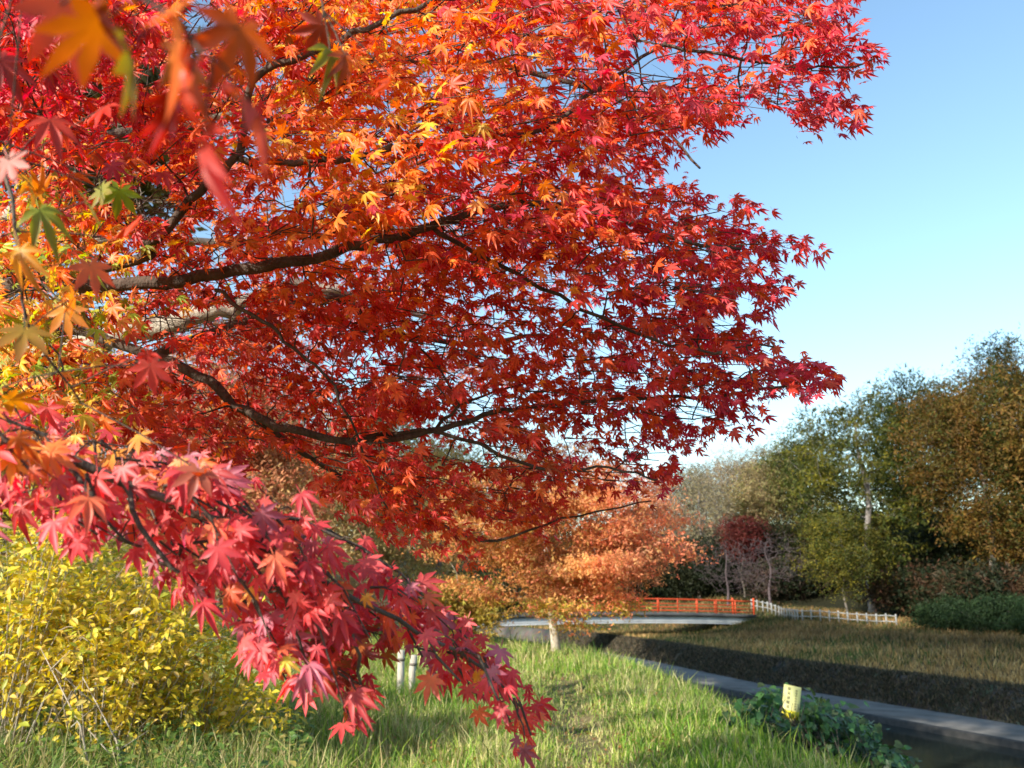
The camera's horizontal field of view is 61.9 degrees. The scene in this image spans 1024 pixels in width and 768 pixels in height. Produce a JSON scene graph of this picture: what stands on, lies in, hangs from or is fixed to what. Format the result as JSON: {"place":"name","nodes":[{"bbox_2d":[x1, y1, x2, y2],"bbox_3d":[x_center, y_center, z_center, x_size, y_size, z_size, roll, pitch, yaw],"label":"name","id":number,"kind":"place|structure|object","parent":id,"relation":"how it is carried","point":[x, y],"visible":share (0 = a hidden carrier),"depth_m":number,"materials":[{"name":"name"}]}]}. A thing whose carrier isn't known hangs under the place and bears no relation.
{"place":"outdoors","nodes":[
{"label":"outdoors","id":0,"kind":"place"},
{"bbox_2d":[200,651,684,767],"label":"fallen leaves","id":1,"kind":"object","parent":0,"point":[566,748],"visible":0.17,"depth_m":9.28,"materials":[{"name":"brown plant"}]},
{"bbox_2d":[0,514,1023,767],"bbox_3d":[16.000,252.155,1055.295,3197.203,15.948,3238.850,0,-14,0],"label":"ground","id":2,"kind":"structure","parent":0,"point":[812,600],"depth_m":38.77,"materials":[{"name":"green plant"}]},
{"bbox_2d":[40,648,97,761],"bbox_3d":[-3.219,2.550,6.309,0.640,1.155,0.181,-2,-14,9],"label":"dead stem","id":3,"kind":"object","parent":2,"relation":"on","point":[83,741],"visible":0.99,"depth_m":6.30,"materials":[{"name":"brown plant"}]},
{"bbox_2d":[0,335,154,592],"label":"autumn tree","id":4,"kind":"object","parent":2,"relation":"on","point":[4,518],"visible":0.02,"depth_m":23.68,"materials":[{"name":"orange plant"}]},
{"bbox_2d":[1,0,198,176],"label":"tall tree","id":5,"kind":"object","parent":2,"relation":"on","point":[99,94],"visible":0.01,"depth_m":30.33,"materials":[{"name":"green plant"}]},
{"bbox_2d":[55,668,148,765],"bbox_3d":[-3.091,2.648,6.358,0.706,1.016,0.161,-1,-14,5],"label":"dead stem","id":6,"kind":"object","parent":2,"relation":"on","point":[101,711],"visible":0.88,"depth_m":6.37,"materials":[{"name":"brown plant"}]},
{"bbox_2d":[0,477,205,716],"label":"yellow shrub","id":7,"kind":"object","parent":2,"relation":"on","point":[109,559],"visible":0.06,"depth_m":8.92,"materials":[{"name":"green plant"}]},
{"bbox_2d":[0,527,223,641],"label":"broad shrub","id":8,"kind":"object","parent":2,"relation":"on","point":[134,577],"visible":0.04,"depth_m":19.09,"materials":[{"name":"yellow plant"}]},
{"bbox_2d":[0,478,233,767],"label":"yellow shrub","id":9,"kind":"object","parent":2,"relation":"on","point":[50,557],"visible":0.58,"depth_m":6.94,"materials":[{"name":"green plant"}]},
{"bbox_2d":[0,538,266,767],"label":"yellow shrub","id":10,"kind":"object","parent":2,"relation":"on","point":[150,646],"visible":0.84,"depth_m":6.92,"materials":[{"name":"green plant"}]},
{"bbox_2d":[0,21,267,566],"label":"tall tree","id":11,"kind":"object","parent":2,"relation":"on","point":[147,190],"visible":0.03,"depth_m":35.14,"materials":[{"name":"red plant"}]},
{"bbox_2d":[0,672,367,767],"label":"tall weeds","id":12,"kind":"object","parent":2,"relation":"on","point":[44,757],"visible":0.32,"depth_m":6.55,"materials":[{"name":"green plant"}]},
{"bbox_2d":[16,284,362,638],"bbox_3d":[-8.548,2.246,23.697,9.578,10.160,8.482,-10,-17,37],"label":"autumn tree","id":13,"kind":"object","parent":2,"relation":"on","point":[277,463],"visible":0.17,"depth_m":23.36,"materials":[{"name":"orange plant"}]},
{"bbox_2d":[77,611,314,761],"bbox_3d":[-2.855,2.769,7.494,2.039,1.526,2.145,-12,-18,40],"label":"yellow shrub","id":14,"kind":"object","parent":2,"relation":"on","point":[205,691],"visible":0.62,"depth_m":7.42,"materials":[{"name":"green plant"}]},
{"bbox_2d":[126,392,354,612],"bbox_3d":[-13.495,5.795,41.550,12.611,11.232,10.791,-3,-14,12],"label":"autumn tree","id":15,"kind":"object","parent":2,"relation":"on","point":[218,599],"visible":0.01,"depth_m":40.59,"materials":[{"name":"orange plant"}]},
{"bbox_2d":[0,0,643,457],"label":"maple tree","id":16,"kind":"object","parent":2,"relation":"on","point":[200,314],"visible":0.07,"depth_m":6.82,"materials":[{"name":"red plant"}]},
{"bbox_2d":[283,556,399,633],"bbox_3d":[-5.221,6.483,25.422,4.108,2.876,3.144,0,-14,0],"label":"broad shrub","id":17,"kind":"object","parent":2,"relation":"on","point":[354,584],"visible":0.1,"depth_m":25.59,"materials":[{"name":"green plant"}]},
{"bbox_2d":[246,373,489,593],"bbox_3d":[-6.396,5.046,37.669,13.227,11.346,10.344,0,-14,0],"label":"autumn tree","id":18,"kind":"object","parent":2,"relation":"on","point":[354,535],"visible":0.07,"depth_m":36.30,"materials":[{"name":"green plant"}]},
{"bbox_2d":[397,650,404,692],"bbox_3d":[-1.712,4.497,13.111,0.123,0.782,0.120,0,-14,0],"label":"wooden stake","id":19,"kind":"object","parent":2,"relation":"on","point":[400,667],"visible":0.66,"depth_m":13.10,"materials":[{"name":"white wood"}]},
{"bbox_2d":[408,655,416,689],"bbox_3d":[-1.570,4.633,13.438,0.140,0.695,0.120,0,-14,0],"label":"wooden stake","id":20,"kind":"object","parent":2,"relation":"on","point":[412,667],"visible":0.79,"depth_m":13.43,"materials":[{"name":"white wood"}]},
{"bbox_2d":[325,418,523,583],"bbox_3d":[-2.726,4.836,28.490,7.069,7.729,7.496,0,-14,0],"label":"autumn tree","id":21,"kind":"object","parent":2,"relation":"on","point":[438,567],"visible":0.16,"depth_m":28.38,"materials":[{"name":"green plant"}]},
{"bbox_2d":[0,0,891,767],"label":"maple tree","id":22,"kind":"object","parent":2,"relation":"on","point":[42,42],"visible":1,"depth_m":2.84,"materials":[{"name":"red plant"}]},
{"bbox_2d":[0,620,900,767],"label":"grass","id":23,"kind":"structure","parent":2,"relation":"on","point":[697,712],"depth_m":9.52,"materials":[{"name":"green plant"}]},
{"bbox_2d":[404,510,507,592],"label":"broadleaf tree","id":24,"kind":"object","parent":2,"relation":"on","point":[475,571],"visible":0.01,"depth_m":107.19,"materials":[{"name":"orange plant"}]},
{"bbox_2d":[398,570,528,643],"bbox_3d":[-1.430,6.649,24.869,4.022,2.452,3.126,0,-14,0],"label":"broad shrub","id":25,"kind":"object","parent":2,"relation":"on","point":[478,615],"visible":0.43,"depth_m":24.75,"materials":[{"name":"yellow plant"}]},
{"bbox_2d":[414,566,537,631],"bbox_3d":[-1.641,8.852,35.024,5.330,3.165,4.696,7,-15,-27],"label":"broad shrub","id":26,"kind":"object","parent":2,"relation":"on","point":[488,573],"visible":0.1,"depth_m":34.87,"materials":[{"name":"orange plant"}]},
{"bbox_2d":[513,514,607,596],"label":"broadleaf tree","id":27,"kind":"object","parent":2,"relation":"on","point":[563,523],"visible":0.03,"depth_m":101.27,"materials":[{"name":"orange plant"}]},
{"bbox_2d":[401,424,725,651],"bbox_3d":[1.330,4.132,22.107,8.370,6.169,6.966,0,-14,0],"label":"maple tree","id":28,"kind":"object","parent":2,"relation":"on","point":[590,566],"visible":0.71,"depth_m":21.21,"materials":[{"name":"orange plant"}]},
{"bbox_2d":[473,597,756,626],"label":"foot bridge","id":29,"kind":"structure","parent":2,"relation":"on","point":[684,617],"depth_m":68.03,"materials":[{"name":"paint"}]},
{"bbox_2d":[593,527,687,602],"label":"broadleaf tree","id":30,"kind":"object","parent":2,"relation":"on","point":[650,590],"visible":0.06,"depth_m":93.28,"materials":[{"name":"brown plant"}]},
{"bbox_2d":[639,462,731,546],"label":"thin tree","id":31,"kind":"object","parent":2,"relation":"on","point":[689,506],"visible":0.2,"depth_m":109.29,"materials":[{"name":"brown plant"}]},
{"bbox_2d":[637,525,761,602],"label":"bush","id":32,"kind":"object","parent":2,"relation":"on","point":[690,582],"visible":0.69,"depth_m":88.05,"materials":[{"name":"green plant"}]},
{"bbox_2d":[660,461,740,592],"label":"bare tree","id":33,"kind":"object","parent":2,"relation":"on","point":[708,502],"visible":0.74,"depth_m":94.63,"materials":[{"name":"brown plant"}]},
{"bbox_2d":[679,450,767,537],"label":"thin tree","id":34,"kind":"object","parent":2,"relation":"on","point":[709,466],"visible":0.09,"depth_m":117.01,"materials":[{"name":"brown plant"}]},
{"bbox_2d":[692,541,760,607],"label":"bare tree","id":35,"kind":"object","parent":2,"relation":"on","point":[727,584],"visible":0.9,"depth_m":81.88,"materials":[{"name":"purple plant"}]},
{"bbox_2d":[696,442,776,525],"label":"bare tree","id":36,"kind":"object","parent":2,"relation":"on","point":[723,476],"visible":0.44,"depth_m":103.47,"materials":[{"name":"brown plant"}]},
{"bbox_2d":[704,513,776,596],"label":"broadleaf tree","id":37,"kind":"object","parent":2,"relation":"on","point":[735,533],"visible":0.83,"depth_m":86.20,"materials":[{"name":"red plant"}]},
{"bbox_2d":[473,626,1023,724],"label":"revetment wall","id":38,"kind":"structure","parent":2,"relation":"on","point":[523,632],"depth_m":39.25,"materials":[{"name":"grey stone"}]},
{"bbox_2d":[548,629,1023,725],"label":"wall grass","id":39,"kind":"structure","parent":38,"relation":"on","point":[728,664],"depth_m":40.51,"materials":[{"name":"plant"}]},
{"bbox_2d":[712,454,811,530],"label":"broadleaf tree","id":40,"kind":"object","parent":2,"relation":"on","point":[750,499],"visible":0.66,"depth_m":98.12,"materials":[{"name":"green plant"}]},
{"bbox_2d":[726,532,807,605],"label":"bare tree","id":41,"kind":"object","parent":2,"relation":"on","point":[769,590],"visible":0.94,"depth_m":77.97,"materials":[{"name":"purple plant"}]},
{"bbox_2d":[516,594,1023,683],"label":"dry grass","id":42,"kind":"structure","parent":2,"relation":"on","point":[901,631],"depth_m":50.71,"materials":[{"name":"brown plant"}]},
{"bbox_2d":[730,437,814,524],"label":"thin tree","id":43,"kind":"object","parent":2,"relation":"on","point":[757,453],"visible":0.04,"depth_m":121.21,"materials":[{"name":"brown plant"}]},
{"bbox_2d":[729,511,820,577],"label":"broadleaf tree","id":44,"kind":"object","parent":2,"relation":"on","point":[778,529],"visible":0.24,"depth_m":89.13,"materials":[{"name":"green plant"}]},
{"bbox_2d":[755,451,809,526],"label":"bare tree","id":45,"kind":"object","parent":2,"relation":"on","point":[779,472],"visible":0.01,"depth_m":108.50,"materials":[{"name":"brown plant"}]},
{"bbox_2d":[731,547,848,602],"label":"bush","id":46,"kind":"object","parent":2,"relation":"on","point":[781,588],"visible":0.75,"depth_m":79.82,"materials":[{"name":"green plant"}]},
{"bbox_2d":[781,684,800,723],"bbox_3d":[3.733,4.569,11.361,0.327,1.091,0.093,0,-14,0],"label":"warning sign","id":47,"kind":"object","parent":2,"relation":"on","point":[791,694],"visible":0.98,"depth_m":11.42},
{"bbox_2d":[746,420,859,519],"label":"broadleaf tree","id":48,"kind":"object","parent":2,"relation":"on","point":[784,483],"visible":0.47,"depth_m":95.32,"materials":[{"name":"green plant"}]},
{"bbox_2d":[719,682,919,767],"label":"creeper bush","id":49,"kind":"object","parent":2,"relation":"on","point":[836,727],"visible":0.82,"depth_m":10.11,"materials":[{"name":"green plant"}]},
{"bbox_2d":[751,599,896,624],"bbox_3d":[22.839,17.890,66.804,2.931,1.905,15.152,6,-15,-25],"label":"white fence","id":50,"kind":"object","parent":2,"relation":"on","point":[820,611],"visible":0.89,"depth_m":64.59,"materials":[{"name":"paint"}]},
{"bbox_2d":[772,503,900,617],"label":"broadleaf tree","id":51,"kind":"object","parent":2,"relation":"on","point":[841,561],"visible":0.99,"depth_m":65.81,"materials":[{"name":"green plant"}]},
{"bbox_2d":[776,494,910,571],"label":"broadleaf tree","id":52,"kind":"object","parent":2,"relation":"on","point":[857,510],"visible":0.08,"depth_m":86.70,"materials":[{"name":"green plant"}]},
{"bbox_2d":[667,677,1023,749],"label":"kerb","id":53,"kind":"structure","parent":2,"relation":"on","point":[984,738],"depth_m":30.98,"materials":[{"name":"grey concrete"}]},
{"bbox_2d":[767,377,953,614],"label":"broadleaf tree","id":54,"kind":"object","parent":2,"relation":"on","point":[821,477],"visible":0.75,"depth_m":71.04,"materials":[{"name":"green plant"}]},
{"bbox_2d":[847,550,981,616],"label":"broadleaf tree","id":55,"kind":"object","parent":2,"relation":"on","point":[881,591],"visible":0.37,"depth_m":67.05,"materials":[{"name":"green plant"}]},
{"bbox_2d":[854,514,985,576],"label":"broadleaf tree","id":56,"kind":"object","parent":2,"relation":"on","point":[924,541],"visible":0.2,"depth_m":75.36,"materials":[{"name":"plant"}]},
{"bbox_2d":[840,363,1000,534],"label":"broadleaf tree","id":57,"kind":"object","parent":2,"relation":"on","point":[907,394],"visible":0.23,"depth_m":83.80,"materials":[{"name":"green plant"}]},
{"bbox_2d":[894,565,970,614],"bbox_3d":[34.110,16.205,64.462,9.799,5.084,9.679,-8,-16,29],"label":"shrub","id":58,"kind":"object","parent":2,"relation":"on","point":[918,597],"visible":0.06,"depth_m":64.19,"materials":[{"name":"plant"}]},
{"bbox_2d":[905,591,979,631],"bbox_3d":[28.855,15.142,56.124,6.780,3.041,4.972,0,-14,0],"label":"bamboo shrub","id":59,"kind":"object","parent":2,"relation":"on","point":[925,616],"visible":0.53,"depth_m":55.35,"materials":[{"name":"green plant"}]},
{"bbox_2d":[878,362,1023,569],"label":"broadleaf tree","id":60,"kind":"object","parent":2,"relation":"on","point":[942,481],"visible":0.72,"depth_m":65.05,"materials":[{"name":"brown plant"}]},
{"bbox_2d":[899,490,1023,572],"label":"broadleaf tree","id":61,"kind":"object","parent":2,"relation":"on","point":[961,546],"visible":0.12,"depth_m":73.00,"materials":[{"name":"plant"}]},
{"bbox_2d":[905,555,1023,607],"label":"bush","id":62,"kind":"object","parent":2,"relation":"on","point":[982,580],"visible":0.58,"depth_m":58.97,"materials":[{"name":"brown plant"}]},
{"bbox_2d":[926,323,1023,506],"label":"broadleaf tree","id":63,"kind":"object","parent":2,"relation":"on","point":[995,353],"visible":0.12,"depth_m":86.72,"materials":[{"name":"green plant"}]},
{"bbox_2d":[930,591,1022,632],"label":"bamboo shrub","id":64,"kind":"object","parent":2,"relation":"on","point":[988,609],"visible":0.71,"depth_m":51.74,"materials":[{"name":"green plant"}]},
{"bbox_2d":[948,351,1023,550],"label":"broadleaf tree","id":65,"kind":"object","parent":2,"relation":"on","point":[1010,443],"visible":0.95,"depth_m":60.98,"materials":[{"name":"brown plant"}]},
{"bbox_2d":[963,506,1023,571],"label":"broadleaf tree","id":66,"kind":"object","parent":2,"relation":"on","point":[1000,540],"visible":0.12,"depth_m":67.91,"materials":[{"name":"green plant"}]},
{"bbox_2d":[989,592,1023,636],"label":"bush","id":67,"kind":"object","parent":2,"relation":"on","point":[1018,620],"visible":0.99,"depth_m":49.12,"materials":[{"name":"green plant"}]},
{"bbox_2d":[0,0,1023,570],"label":"sky","id":68,"kind":"structure","parent":0,"point":[921,216],"materials":[{"name":"blue"}]},
{"bbox_2d":[524,641,1023,740],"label":"riverside path","id":69,"kind":"structure","parent":0,"point":[987,727],"depth_m":34.81,"materials":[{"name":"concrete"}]},
{"bbox_2d":[699,689,1023,767],"bbox_3d":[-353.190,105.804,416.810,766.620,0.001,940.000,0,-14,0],"label":"river","id":70,"kind":"structure","parent":0,"point":[930,750],"depth_m":27.34,"materials":[{"name":"black liquid"}]}
]}

